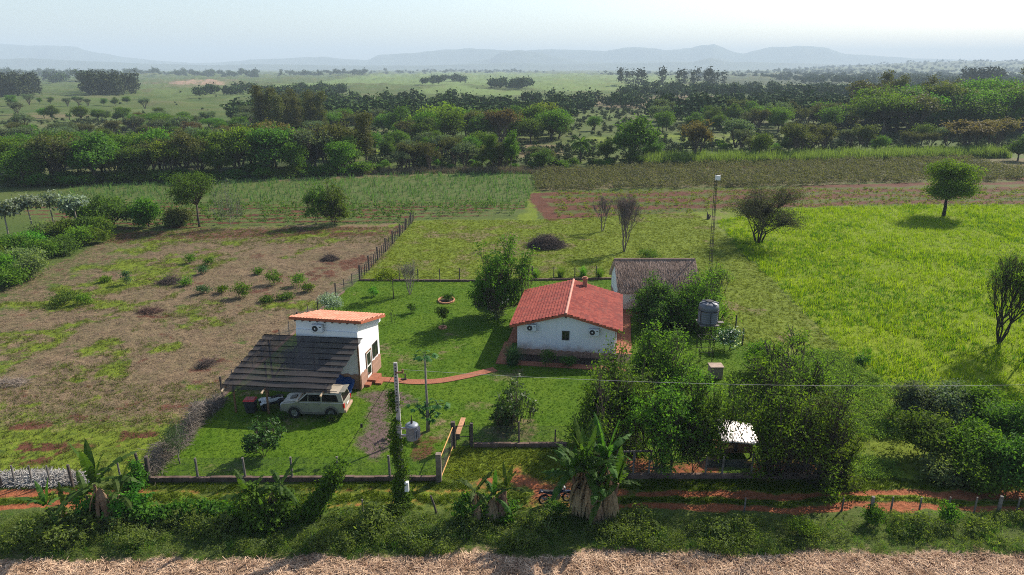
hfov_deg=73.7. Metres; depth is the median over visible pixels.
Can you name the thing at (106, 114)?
pasture tree
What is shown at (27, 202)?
cecropia tree
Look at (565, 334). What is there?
window
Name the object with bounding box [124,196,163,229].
hedge tree
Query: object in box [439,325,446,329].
brick edging
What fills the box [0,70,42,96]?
eucalyptus plantation
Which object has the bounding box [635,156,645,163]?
shrub
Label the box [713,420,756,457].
chicken coop
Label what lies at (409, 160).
tree
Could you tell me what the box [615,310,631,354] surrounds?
paved walk
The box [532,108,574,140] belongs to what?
tree
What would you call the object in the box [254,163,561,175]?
dry margin grass
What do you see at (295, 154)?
tree
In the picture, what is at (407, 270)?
bare shrub
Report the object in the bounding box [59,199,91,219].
hedge tree
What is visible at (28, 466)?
fence post
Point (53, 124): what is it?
tree
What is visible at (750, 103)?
tree
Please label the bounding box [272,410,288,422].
plant
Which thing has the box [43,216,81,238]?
edge shrub
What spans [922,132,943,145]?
tree
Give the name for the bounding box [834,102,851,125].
tree
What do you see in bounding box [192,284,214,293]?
field bush
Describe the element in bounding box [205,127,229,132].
tree
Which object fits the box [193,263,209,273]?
field bush
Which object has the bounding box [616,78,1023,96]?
woodland
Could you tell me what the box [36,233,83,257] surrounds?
edge shrub
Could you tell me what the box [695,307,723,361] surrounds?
tank tower
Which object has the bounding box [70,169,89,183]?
shrub
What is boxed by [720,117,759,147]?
tree
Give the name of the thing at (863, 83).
tree
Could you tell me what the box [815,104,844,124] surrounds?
tree
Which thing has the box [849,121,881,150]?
tree
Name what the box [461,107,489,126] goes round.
tree
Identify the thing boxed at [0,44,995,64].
hills
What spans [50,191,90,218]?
cecropia tree
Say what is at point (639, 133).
broadleaf tree
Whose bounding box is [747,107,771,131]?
tree
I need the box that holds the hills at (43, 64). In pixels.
[0,58,848,70]
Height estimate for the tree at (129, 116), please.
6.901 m
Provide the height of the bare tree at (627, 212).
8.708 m
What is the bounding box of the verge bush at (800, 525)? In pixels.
[785,515,821,538]
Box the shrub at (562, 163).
[555,159,568,167]
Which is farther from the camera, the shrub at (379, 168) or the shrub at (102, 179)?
the shrub at (379, 168)
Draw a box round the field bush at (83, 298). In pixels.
[70,291,95,304]
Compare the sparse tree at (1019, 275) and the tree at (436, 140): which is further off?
the tree at (436, 140)
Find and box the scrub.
[0,95,1022,167]
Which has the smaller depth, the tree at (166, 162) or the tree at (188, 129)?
the tree at (166, 162)
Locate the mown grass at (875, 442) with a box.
[361,209,949,478]
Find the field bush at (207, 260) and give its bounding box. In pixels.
[200,255,218,264]
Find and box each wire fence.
[0,464,129,479]
[151,464,187,470]
[876,497,995,508]
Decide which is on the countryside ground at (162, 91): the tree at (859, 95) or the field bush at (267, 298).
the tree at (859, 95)
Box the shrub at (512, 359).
[493,341,529,366]
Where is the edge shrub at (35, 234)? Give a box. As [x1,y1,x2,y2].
[6,226,48,247]
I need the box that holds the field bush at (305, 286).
[298,282,318,291]
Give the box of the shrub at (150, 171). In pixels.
[144,168,160,180]
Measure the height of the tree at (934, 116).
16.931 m
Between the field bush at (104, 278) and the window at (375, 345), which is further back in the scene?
the field bush at (104, 278)
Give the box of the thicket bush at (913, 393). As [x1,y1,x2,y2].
[884,372,952,419]
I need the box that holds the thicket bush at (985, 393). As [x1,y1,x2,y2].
[959,378,1021,432]
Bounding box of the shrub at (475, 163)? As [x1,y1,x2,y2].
[471,161,485,167]
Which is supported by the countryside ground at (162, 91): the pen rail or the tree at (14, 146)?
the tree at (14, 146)
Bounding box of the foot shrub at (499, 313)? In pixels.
[489,309,506,317]
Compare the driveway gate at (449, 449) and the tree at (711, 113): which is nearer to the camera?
the driveway gate at (449, 449)
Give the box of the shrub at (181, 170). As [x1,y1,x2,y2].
[170,167,189,173]
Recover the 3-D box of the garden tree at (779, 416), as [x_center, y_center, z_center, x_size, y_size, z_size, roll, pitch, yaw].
[16.779,7.441,41.078,7.684,8.729,8.032,0,18,0]
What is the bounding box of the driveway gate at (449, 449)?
[441,427,453,474]
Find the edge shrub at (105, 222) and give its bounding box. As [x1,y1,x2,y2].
[82,215,121,232]
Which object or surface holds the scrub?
on the countryside ground at (162, 91)
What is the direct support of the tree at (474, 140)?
on the countryside ground at (162, 91)
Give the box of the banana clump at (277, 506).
[218,456,305,538]
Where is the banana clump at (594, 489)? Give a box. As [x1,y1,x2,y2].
[541,412,640,524]
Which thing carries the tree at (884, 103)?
on the countryside ground at (162, 91)
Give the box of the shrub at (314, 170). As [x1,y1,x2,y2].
[308,165,324,175]
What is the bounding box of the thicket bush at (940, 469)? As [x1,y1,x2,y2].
[906,444,977,492]
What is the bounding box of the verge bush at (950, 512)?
[931,498,968,527]
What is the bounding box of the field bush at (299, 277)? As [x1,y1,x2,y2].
[286,270,307,285]
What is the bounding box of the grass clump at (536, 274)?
[529,266,543,277]
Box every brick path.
[383,367,497,384]
[495,342,511,363]
[504,361,625,371]
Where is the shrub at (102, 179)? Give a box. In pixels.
[95,172,113,182]
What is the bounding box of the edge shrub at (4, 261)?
[0,251,16,269]
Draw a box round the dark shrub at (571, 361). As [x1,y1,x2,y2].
[555,354,578,366]
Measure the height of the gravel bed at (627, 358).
0.070 m
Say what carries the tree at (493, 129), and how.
on the countryside ground at (162, 91)
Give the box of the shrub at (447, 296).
[441,293,455,300]
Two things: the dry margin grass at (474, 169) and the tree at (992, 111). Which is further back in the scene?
the tree at (992, 111)
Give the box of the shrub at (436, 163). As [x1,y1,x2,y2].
[431,159,442,165]
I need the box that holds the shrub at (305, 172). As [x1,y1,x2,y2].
[297,168,310,176]
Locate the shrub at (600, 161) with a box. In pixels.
[595,158,603,165]
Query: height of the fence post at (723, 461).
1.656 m
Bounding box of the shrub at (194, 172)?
[183,169,206,177]
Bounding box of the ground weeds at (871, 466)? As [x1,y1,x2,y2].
[753,346,962,480]
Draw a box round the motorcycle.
[538,486,572,504]
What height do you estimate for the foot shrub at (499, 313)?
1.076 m
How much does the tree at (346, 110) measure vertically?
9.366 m
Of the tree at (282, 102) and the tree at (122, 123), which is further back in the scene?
the tree at (122, 123)
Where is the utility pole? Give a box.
[383,362,416,509]
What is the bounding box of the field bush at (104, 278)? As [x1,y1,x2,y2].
[96,274,111,282]
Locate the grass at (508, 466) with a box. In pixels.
[441,444,618,483]
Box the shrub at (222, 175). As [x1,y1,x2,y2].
[210,171,229,178]
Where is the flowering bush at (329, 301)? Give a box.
[317,292,343,309]
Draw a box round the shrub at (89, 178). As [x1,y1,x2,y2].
[78,173,97,184]
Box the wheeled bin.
[242,397,257,412]
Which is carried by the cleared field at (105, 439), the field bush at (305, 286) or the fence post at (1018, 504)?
the field bush at (305, 286)
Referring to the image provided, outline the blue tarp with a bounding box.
[335,374,354,392]
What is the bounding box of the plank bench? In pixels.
[455,417,465,438]
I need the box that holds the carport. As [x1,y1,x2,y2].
[220,334,362,413]
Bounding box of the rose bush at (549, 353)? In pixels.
[538,349,556,367]
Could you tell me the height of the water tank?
1.990 m
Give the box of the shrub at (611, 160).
[605,158,615,164]
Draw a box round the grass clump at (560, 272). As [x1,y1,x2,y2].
[549,266,566,277]
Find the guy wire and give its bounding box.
[340,374,393,459]
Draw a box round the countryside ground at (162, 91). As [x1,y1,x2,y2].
[0,61,1023,557]
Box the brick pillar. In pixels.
[707,363,724,378]
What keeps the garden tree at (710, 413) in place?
on the lawn at (303, 421)
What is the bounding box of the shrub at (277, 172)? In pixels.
[264,167,287,177]
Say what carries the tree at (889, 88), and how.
on the countryside ground at (162, 91)
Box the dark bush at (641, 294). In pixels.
[629,285,662,315]
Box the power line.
[414,370,985,385]
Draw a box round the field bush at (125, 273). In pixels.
[116,269,134,283]
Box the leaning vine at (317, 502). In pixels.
[296,456,351,524]
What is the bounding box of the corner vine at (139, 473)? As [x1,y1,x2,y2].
[119,457,149,492]
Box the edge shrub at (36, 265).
[7,250,53,279]
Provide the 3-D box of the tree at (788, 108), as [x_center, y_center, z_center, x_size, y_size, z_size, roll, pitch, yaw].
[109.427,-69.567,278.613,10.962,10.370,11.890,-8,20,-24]
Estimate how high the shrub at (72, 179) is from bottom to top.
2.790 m
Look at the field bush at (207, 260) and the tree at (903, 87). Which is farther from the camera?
the tree at (903, 87)
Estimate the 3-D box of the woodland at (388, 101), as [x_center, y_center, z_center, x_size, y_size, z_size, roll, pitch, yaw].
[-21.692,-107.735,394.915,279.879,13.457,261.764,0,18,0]
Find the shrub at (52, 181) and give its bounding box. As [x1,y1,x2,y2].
[44,174,56,184]
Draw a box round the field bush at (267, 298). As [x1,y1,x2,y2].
[256,293,276,302]
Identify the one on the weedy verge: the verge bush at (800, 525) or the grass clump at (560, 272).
the verge bush at (800, 525)
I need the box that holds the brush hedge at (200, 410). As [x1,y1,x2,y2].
[137,391,231,482]
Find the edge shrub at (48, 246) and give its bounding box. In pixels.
[22,236,66,259]
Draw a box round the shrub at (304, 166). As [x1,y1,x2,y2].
[296,160,314,173]
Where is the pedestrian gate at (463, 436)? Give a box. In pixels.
[455,425,469,445]
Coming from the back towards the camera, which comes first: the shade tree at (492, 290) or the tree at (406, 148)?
the tree at (406, 148)
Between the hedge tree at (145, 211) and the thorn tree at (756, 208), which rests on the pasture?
the thorn tree at (756, 208)
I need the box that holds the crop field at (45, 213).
[0,171,535,229]
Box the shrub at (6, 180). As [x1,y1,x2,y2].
[0,175,14,185]
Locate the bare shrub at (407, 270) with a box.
[395,257,424,294]
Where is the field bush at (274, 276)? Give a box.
[263,269,281,284]
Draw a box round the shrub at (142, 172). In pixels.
[126,170,145,180]
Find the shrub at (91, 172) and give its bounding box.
[84,171,99,181]
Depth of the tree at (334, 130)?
164.65 m
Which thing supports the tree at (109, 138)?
on the countryside ground at (162, 91)
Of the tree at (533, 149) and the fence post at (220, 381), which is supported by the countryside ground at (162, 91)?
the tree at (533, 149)
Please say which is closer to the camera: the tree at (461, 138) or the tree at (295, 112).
the tree at (461, 138)
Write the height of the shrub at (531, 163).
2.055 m
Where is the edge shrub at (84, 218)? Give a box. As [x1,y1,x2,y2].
[64,214,100,231]
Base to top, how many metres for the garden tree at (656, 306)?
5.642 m
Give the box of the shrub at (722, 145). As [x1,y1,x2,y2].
[717,142,732,148]
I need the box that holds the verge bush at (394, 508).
[385,498,414,518]
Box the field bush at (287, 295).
[272,290,294,300]
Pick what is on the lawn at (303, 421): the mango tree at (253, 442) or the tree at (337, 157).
the mango tree at (253, 442)
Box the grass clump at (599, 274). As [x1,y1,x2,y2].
[593,268,607,276]
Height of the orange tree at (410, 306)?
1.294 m
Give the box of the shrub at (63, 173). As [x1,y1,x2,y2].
[45,168,75,184]
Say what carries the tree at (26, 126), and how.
on the countryside ground at (162, 91)
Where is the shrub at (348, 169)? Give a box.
[343,164,356,173]
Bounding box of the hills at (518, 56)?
[461,50,732,63]
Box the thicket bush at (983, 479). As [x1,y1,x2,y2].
[939,448,1014,497]
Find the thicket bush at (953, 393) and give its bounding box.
[926,377,984,428]
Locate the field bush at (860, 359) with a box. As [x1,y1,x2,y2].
[854,352,872,365]
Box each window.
[372,340,377,358]
[562,331,568,339]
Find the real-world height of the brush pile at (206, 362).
0.938 m
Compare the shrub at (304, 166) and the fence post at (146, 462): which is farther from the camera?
the shrub at (304, 166)
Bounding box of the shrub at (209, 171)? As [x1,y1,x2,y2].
[195,167,218,178]
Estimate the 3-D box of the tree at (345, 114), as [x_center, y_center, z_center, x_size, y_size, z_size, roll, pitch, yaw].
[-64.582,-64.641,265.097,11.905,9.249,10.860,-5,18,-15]
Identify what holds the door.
in the house at (352, 324)
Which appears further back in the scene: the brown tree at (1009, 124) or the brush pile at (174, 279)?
the brown tree at (1009, 124)
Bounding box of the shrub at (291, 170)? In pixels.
[281,163,301,177]
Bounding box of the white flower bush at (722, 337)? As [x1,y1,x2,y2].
[711,323,746,349]
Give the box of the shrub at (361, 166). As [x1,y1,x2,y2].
[348,160,376,174]
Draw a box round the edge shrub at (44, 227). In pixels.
[22,218,58,238]
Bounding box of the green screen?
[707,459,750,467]
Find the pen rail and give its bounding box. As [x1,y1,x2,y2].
[617,450,652,462]
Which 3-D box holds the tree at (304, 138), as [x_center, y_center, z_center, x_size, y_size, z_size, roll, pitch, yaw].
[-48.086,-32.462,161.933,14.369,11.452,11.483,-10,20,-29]
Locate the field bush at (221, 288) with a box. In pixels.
[214,285,229,292]
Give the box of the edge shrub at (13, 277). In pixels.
[0,261,32,286]
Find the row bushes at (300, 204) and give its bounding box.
[134,197,528,225]
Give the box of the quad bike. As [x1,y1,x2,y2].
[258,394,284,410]
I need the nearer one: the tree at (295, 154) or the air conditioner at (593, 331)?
the air conditioner at (593, 331)
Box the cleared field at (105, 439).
[0,221,407,482]
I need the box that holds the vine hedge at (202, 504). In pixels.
[119,496,245,528]
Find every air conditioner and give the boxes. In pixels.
[311,324,323,332]
[526,324,536,331]
[589,328,598,335]
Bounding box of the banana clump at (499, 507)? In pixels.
[446,461,527,525]
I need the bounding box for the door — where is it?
[365,348,372,377]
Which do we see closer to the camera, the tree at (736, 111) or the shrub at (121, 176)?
the shrub at (121, 176)
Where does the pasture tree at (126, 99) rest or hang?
on the countryside ground at (162, 91)
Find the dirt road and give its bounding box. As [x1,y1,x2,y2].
[0,476,1023,513]
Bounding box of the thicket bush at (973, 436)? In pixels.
[937,413,1012,480]
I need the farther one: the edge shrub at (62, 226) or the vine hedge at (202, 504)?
the edge shrub at (62, 226)
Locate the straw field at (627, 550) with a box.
[0,547,1023,574]
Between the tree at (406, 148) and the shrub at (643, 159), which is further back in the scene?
the shrub at (643, 159)
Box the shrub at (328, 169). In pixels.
[318,161,337,174]
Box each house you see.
[288,309,385,388]
[509,276,622,359]
[609,258,699,308]
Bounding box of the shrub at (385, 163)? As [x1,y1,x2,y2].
[380,159,390,167]
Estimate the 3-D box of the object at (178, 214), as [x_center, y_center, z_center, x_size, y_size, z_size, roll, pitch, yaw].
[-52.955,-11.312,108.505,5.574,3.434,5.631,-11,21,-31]
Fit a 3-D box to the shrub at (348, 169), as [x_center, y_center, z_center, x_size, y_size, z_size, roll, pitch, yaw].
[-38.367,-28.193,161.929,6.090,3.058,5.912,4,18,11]
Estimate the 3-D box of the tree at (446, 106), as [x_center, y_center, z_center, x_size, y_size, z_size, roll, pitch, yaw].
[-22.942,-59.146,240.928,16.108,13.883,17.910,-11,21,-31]
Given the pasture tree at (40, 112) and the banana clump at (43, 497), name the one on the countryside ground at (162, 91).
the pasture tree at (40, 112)
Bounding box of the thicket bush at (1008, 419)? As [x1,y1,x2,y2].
[975,395,1023,442]
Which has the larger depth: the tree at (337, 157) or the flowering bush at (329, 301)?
the tree at (337, 157)
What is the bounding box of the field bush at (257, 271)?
[250,267,265,274]
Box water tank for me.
[698,299,718,325]
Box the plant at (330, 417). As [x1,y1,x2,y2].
[324,413,337,423]
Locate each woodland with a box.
[0,66,553,82]
[191,80,349,101]
[219,87,676,122]
[419,73,535,87]
[598,69,1023,84]
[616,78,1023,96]
[643,85,878,123]
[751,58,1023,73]
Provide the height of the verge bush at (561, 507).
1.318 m
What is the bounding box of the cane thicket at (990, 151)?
[643,142,1012,165]
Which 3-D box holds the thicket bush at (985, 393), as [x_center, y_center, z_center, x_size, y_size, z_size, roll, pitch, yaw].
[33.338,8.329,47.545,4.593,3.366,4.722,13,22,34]
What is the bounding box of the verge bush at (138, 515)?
[112,493,153,524]
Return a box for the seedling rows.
[550,186,1023,218]
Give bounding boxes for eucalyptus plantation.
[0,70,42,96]
[73,68,140,95]
[616,65,1008,85]
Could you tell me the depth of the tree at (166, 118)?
262.73 m
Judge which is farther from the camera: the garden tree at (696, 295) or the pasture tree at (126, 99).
the pasture tree at (126, 99)
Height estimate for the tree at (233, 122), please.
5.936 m
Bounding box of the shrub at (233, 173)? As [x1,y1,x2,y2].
[224,168,249,179]
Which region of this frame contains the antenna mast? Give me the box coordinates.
[708,174,720,274]
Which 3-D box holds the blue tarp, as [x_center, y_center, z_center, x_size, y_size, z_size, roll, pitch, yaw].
[-13.082,7.584,52.910,1.557,1.232,1.337,3,18,10]
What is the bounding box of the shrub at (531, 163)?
[528,161,535,167]
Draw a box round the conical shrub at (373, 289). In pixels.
[367,285,378,296]
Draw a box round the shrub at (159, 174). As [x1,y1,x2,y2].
[148,168,181,181]
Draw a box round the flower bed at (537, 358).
[511,353,622,365]
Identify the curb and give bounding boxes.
[150,475,435,482]
[223,290,344,395]
[359,277,611,281]
[474,442,566,447]
[622,472,843,478]
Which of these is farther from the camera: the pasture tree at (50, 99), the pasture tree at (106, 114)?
the pasture tree at (50, 99)
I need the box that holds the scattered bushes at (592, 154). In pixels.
[0,82,1019,161]
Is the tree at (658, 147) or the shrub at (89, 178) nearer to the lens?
the shrub at (89, 178)
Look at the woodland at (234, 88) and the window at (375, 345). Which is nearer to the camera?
the window at (375, 345)
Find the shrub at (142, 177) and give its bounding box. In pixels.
[127,173,151,183]
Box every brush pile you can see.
[0,373,31,387]
[135,304,165,315]
[153,274,182,285]
[194,355,218,369]
[319,253,340,262]
[523,231,570,250]
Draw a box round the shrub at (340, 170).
[334,165,349,174]
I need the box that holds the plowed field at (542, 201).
[532,177,1023,218]
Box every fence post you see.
[10,465,14,481]
[27,465,32,482]
[45,465,50,482]
[66,464,74,487]
[144,455,150,482]
[194,458,198,476]
[219,376,222,397]
[241,457,245,476]
[289,456,292,476]
[367,255,369,269]
[387,455,390,476]
[430,495,436,513]
[518,421,519,441]
[632,452,634,473]
[704,455,707,473]
[721,456,724,473]
[750,453,754,473]
[868,496,874,520]
[889,497,893,511]
[972,497,977,514]
[996,495,1003,514]
[1015,498,1020,512]
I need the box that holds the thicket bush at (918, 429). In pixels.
[886,405,961,457]
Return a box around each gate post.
[435,452,441,482]
[451,421,455,447]
[470,422,472,446]
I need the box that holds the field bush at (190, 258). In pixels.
[183,253,199,262]
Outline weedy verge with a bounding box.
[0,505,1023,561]
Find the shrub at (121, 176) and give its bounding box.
[102,170,133,182]
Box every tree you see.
[0,127,10,137]
[0,131,35,140]
[0,136,21,175]
[0,147,48,186]
[0,197,25,236]
[3,94,17,102]
[3,122,28,128]
[5,101,23,113]
[5,125,35,135]
[5,137,63,172]
[8,192,46,223]
[9,112,35,124]
[18,129,86,183]
[19,128,74,169]
[20,94,34,104]
[20,123,39,136]
[36,108,49,117]
[36,126,62,133]
[38,189,63,223]
[41,104,60,119]
[45,122,63,128]
[46,97,53,103]
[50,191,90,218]
[54,121,78,132]
[56,126,75,132]
[57,129,82,137]
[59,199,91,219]
[61,98,70,105]
[63,130,121,182]
[68,105,90,118]
[71,95,83,105]
[71,129,90,138]
[72,121,95,134]
[73,134,122,173]
[79,191,133,224]
[82,99,91,105]
[89,108,104,120]
[98,110,111,119]
[100,98,106,103]
[100,150,132,180]
[101,128,119,135]
[103,120,121,133]
[105,130,139,171]
[109,97,119,103]
[109,145,151,173]
[111,113,121,119]
[113,106,133,118]
[120,96,131,101]
[120,119,137,130]
[121,115,145,132]
[124,114,147,125]
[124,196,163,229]
[127,137,166,169]
[130,132,144,144]
[132,126,171,169]
[135,123,151,133]
[137,112,172,121]
[138,97,149,108]
[145,118,165,128]
[146,126,208,169]
[146,139,186,170]
[152,107,165,111]
[152,115,176,120]
[159,170,220,226]
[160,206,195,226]
[161,121,176,134]
[161,138,178,169]
[165,115,193,130]
[169,126,180,134]
[172,126,203,137]
[174,128,189,167]
[175,111,189,115]
[178,141,208,171]
[180,120,203,130]
[183,115,202,121]
[186,127,214,170]
[196,130,237,173]
[197,110,215,126]
[200,117,223,127]
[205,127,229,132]
[207,125,255,176]
[208,140,247,167]
[208,178,245,225]
[212,125,230,129]
[213,121,228,128]
[217,117,281,163]
[227,120,242,127]
[229,112,255,119]
[229,115,249,122]
[232,119,295,166]
[232,122,252,127]
[235,105,253,121]
[237,124,295,174]
[241,415,288,456]
[248,83,268,122]
[250,87,265,121]
[263,86,276,121]
[265,93,287,125]
[273,139,309,171]
[276,96,288,123]
[276,124,310,160]
[280,91,292,126]
[283,87,301,121]
[283,126,337,165]
[286,95,304,128]
[294,97,305,128]
[296,116,351,164]
[298,120,323,130]
[299,178,329,224]
[300,88,317,127]
[304,145,328,165]
[312,91,327,126]
[314,177,351,224]
[318,112,343,123]
[324,134,364,165]
[324,137,358,175]
[331,107,353,121]
[333,109,355,126]
[337,126,362,163]
[344,110,373,127]
[353,110,376,161]
[367,131,382,151]
[369,107,385,119]
[370,113,387,131]
[370,266,399,298]
[376,135,395,155]
[381,104,414,129]
[381,128,410,150]
[389,151,411,168]
[390,120,412,136]
[392,118,419,140]
[393,139,423,167]
[395,148,417,166]
[396,138,415,146]
[404,104,441,122]
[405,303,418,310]
[405,350,450,431]
[406,116,438,138]
[408,109,441,130]
[412,130,435,141]
[416,135,437,146]
[416,142,441,169]
[416,146,438,166]
[426,132,454,155]
[428,108,466,136]
[428,129,445,149]
[430,100,465,133]
[437,136,463,164]
[451,140,479,166]
[452,135,465,144]
[458,106,478,136]
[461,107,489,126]
[463,135,482,158]
[465,114,492,134]
[466,130,488,155]
[466,232,542,310]
[472,153,486,166]
[477,138,506,167]
[481,107,523,141]
[484,132,499,164]
[485,107,513,135]
[486,373,542,435]
[495,153,516,167]
[500,129,520,168]
[506,115,527,140]
[507,104,523,133]
[514,117,548,142]
[519,102,547,137]
[525,100,558,133]
[525,146,543,158]
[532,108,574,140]
[536,146,555,165]
[547,119,574,138]
[557,108,573,131]
[565,329,663,459]
[569,135,592,163]
[586,115,601,130]
[591,196,612,230]
[596,137,619,156]
[608,113,663,162]
[610,190,643,251]
[612,363,722,476]
[624,319,709,399]
[626,146,641,162]
[626,269,686,335]
[641,138,664,154]
[647,104,671,126]
[651,97,675,110]
[651,110,676,132]
[665,263,741,338]
[674,372,767,472]
[677,119,714,155]
[682,111,707,125]
[701,261,733,294]
[702,104,719,126]
[702,106,721,129]
[709,114,730,131]
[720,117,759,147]
[721,181,811,242]
[722,103,746,120]
[726,97,750,119]
[728,344,871,507]
[730,324,867,415]
[733,129,753,147]
[737,337,775,370]
[740,111,760,123]
[741,136,755,151]
[744,99,764,123]
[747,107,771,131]
[749,104,767,127]
[750,131,773,151]
[763,100,793,126]
[765,107,794,131]
[771,105,795,125]
[777,135,801,150]
[779,120,817,150]
[781,121,818,148]
[787,379,875,498]
[792,106,810,122]
[800,131,827,149]
[802,109,815,124]
[807,99,847,127]
[811,100,833,117]
[813,122,838,149]
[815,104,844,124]
[822,132,839,147]
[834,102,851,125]
[836,128,859,147]
[841,111,856,129]
[843,85,886,125]
[845,77,907,122]
[846,87,896,127]
[846,98,860,126]
[849,91,925,135]
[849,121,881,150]
[871,134,891,148]
[875,83,899,93]
[876,86,900,129]
[877,69,896,85]
[881,92,908,133]
[886,89,947,132]
[891,73,914,122]
[891,84,933,127]
[895,88,921,131]
[899,130,924,145]
[904,90,953,125]
[906,79,981,130]
[909,122,936,145]
[919,74,940,86]
[920,157,990,216]
[921,93,960,131]
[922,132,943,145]
[930,94,976,126]
[935,127,960,145]
[939,75,970,84]
[939,118,1007,146]
[946,87,1019,107]
[952,97,1016,137]
[955,74,1023,90]
[974,117,1023,147]
[983,242,1023,343]
[988,86,1023,127]
[995,80,1023,116]
[1003,260,1023,293]
[1004,134,1023,160]
[1010,79,1023,132]
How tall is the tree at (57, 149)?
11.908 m
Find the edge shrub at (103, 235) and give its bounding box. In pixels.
[71,224,115,242]
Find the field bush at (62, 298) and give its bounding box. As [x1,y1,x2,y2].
[45,287,80,306]
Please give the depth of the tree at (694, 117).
262.01 m
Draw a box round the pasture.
[717,204,1023,467]
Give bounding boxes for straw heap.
[0,466,99,489]
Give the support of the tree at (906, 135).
on the countryside ground at (162, 91)
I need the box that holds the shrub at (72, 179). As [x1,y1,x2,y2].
[53,174,86,185]
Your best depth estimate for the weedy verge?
36.48 m
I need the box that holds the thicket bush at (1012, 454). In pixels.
[982,429,1023,492]
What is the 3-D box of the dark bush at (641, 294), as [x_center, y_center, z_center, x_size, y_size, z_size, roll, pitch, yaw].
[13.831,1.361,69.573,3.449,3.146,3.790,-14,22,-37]
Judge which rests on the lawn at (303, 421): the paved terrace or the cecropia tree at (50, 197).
the paved terrace
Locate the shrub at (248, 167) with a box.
[238,162,259,176]
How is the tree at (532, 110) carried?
on the countryside ground at (162, 91)
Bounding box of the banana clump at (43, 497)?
[14,478,74,525]
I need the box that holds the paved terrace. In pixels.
[507,326,516,342]
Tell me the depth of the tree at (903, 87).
283.29 m
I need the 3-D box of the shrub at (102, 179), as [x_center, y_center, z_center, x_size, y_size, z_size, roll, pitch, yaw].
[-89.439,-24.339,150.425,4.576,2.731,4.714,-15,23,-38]
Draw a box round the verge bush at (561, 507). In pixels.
[542,493,570,523]
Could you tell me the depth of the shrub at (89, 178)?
146.73 m
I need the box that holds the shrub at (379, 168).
[373,165,383,170]
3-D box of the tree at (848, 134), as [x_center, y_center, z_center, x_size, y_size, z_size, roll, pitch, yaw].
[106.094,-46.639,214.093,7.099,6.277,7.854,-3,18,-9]
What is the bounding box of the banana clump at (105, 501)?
[55,439,154,524]
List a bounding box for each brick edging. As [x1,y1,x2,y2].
[438,297,454,303]
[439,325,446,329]
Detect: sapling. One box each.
[154,416,193,463]
[434,306,451,322]
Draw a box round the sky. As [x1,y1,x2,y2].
[0,0,1023,62]
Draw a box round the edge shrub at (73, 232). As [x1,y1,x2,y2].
[55,223,97,243]
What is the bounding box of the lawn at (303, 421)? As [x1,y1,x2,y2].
[152,278,826,475]
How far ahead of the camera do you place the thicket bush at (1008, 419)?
44.33 m
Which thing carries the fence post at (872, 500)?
on the weedy verge
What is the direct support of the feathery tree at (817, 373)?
on the mown grass at (875, 442)
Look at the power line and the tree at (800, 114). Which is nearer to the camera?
the power line
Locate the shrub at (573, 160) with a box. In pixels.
[567,157,581,164]
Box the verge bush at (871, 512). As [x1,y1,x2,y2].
[858,503,889,527]
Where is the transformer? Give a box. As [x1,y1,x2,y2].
[401,415,419,441]
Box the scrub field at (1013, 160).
[528,156,1023,190]
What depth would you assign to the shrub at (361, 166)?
159.66 m
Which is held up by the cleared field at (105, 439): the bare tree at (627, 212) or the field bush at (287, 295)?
the field bush at (287, 295)
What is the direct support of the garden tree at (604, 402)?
on the lawn at (303, 421)
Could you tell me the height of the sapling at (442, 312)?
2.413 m
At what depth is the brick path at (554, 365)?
57.72 m
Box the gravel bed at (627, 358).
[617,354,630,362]
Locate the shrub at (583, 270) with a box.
[576,264,589,276]
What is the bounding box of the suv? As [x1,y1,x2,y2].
[280,384,352,417]
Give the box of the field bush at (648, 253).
[637,247,664,257]
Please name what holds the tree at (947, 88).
on the countryside ground at (162, 91)
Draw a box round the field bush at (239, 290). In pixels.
[227,281,252,298]
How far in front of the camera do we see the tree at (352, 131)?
170.40 m
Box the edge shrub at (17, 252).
[0,245,50,260]
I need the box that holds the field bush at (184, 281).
[176,274,193,285]
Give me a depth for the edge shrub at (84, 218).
99.98 m
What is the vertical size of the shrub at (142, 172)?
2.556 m
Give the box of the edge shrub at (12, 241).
[0,230,34,250]
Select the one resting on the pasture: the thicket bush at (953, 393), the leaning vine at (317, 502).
the thicket bush at (953, 393)
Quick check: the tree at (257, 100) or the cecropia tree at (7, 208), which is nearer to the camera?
the cecropia tree at (7, 208)
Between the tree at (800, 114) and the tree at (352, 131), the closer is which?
the tree at (352, 131)
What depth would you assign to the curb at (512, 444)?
45.31 m

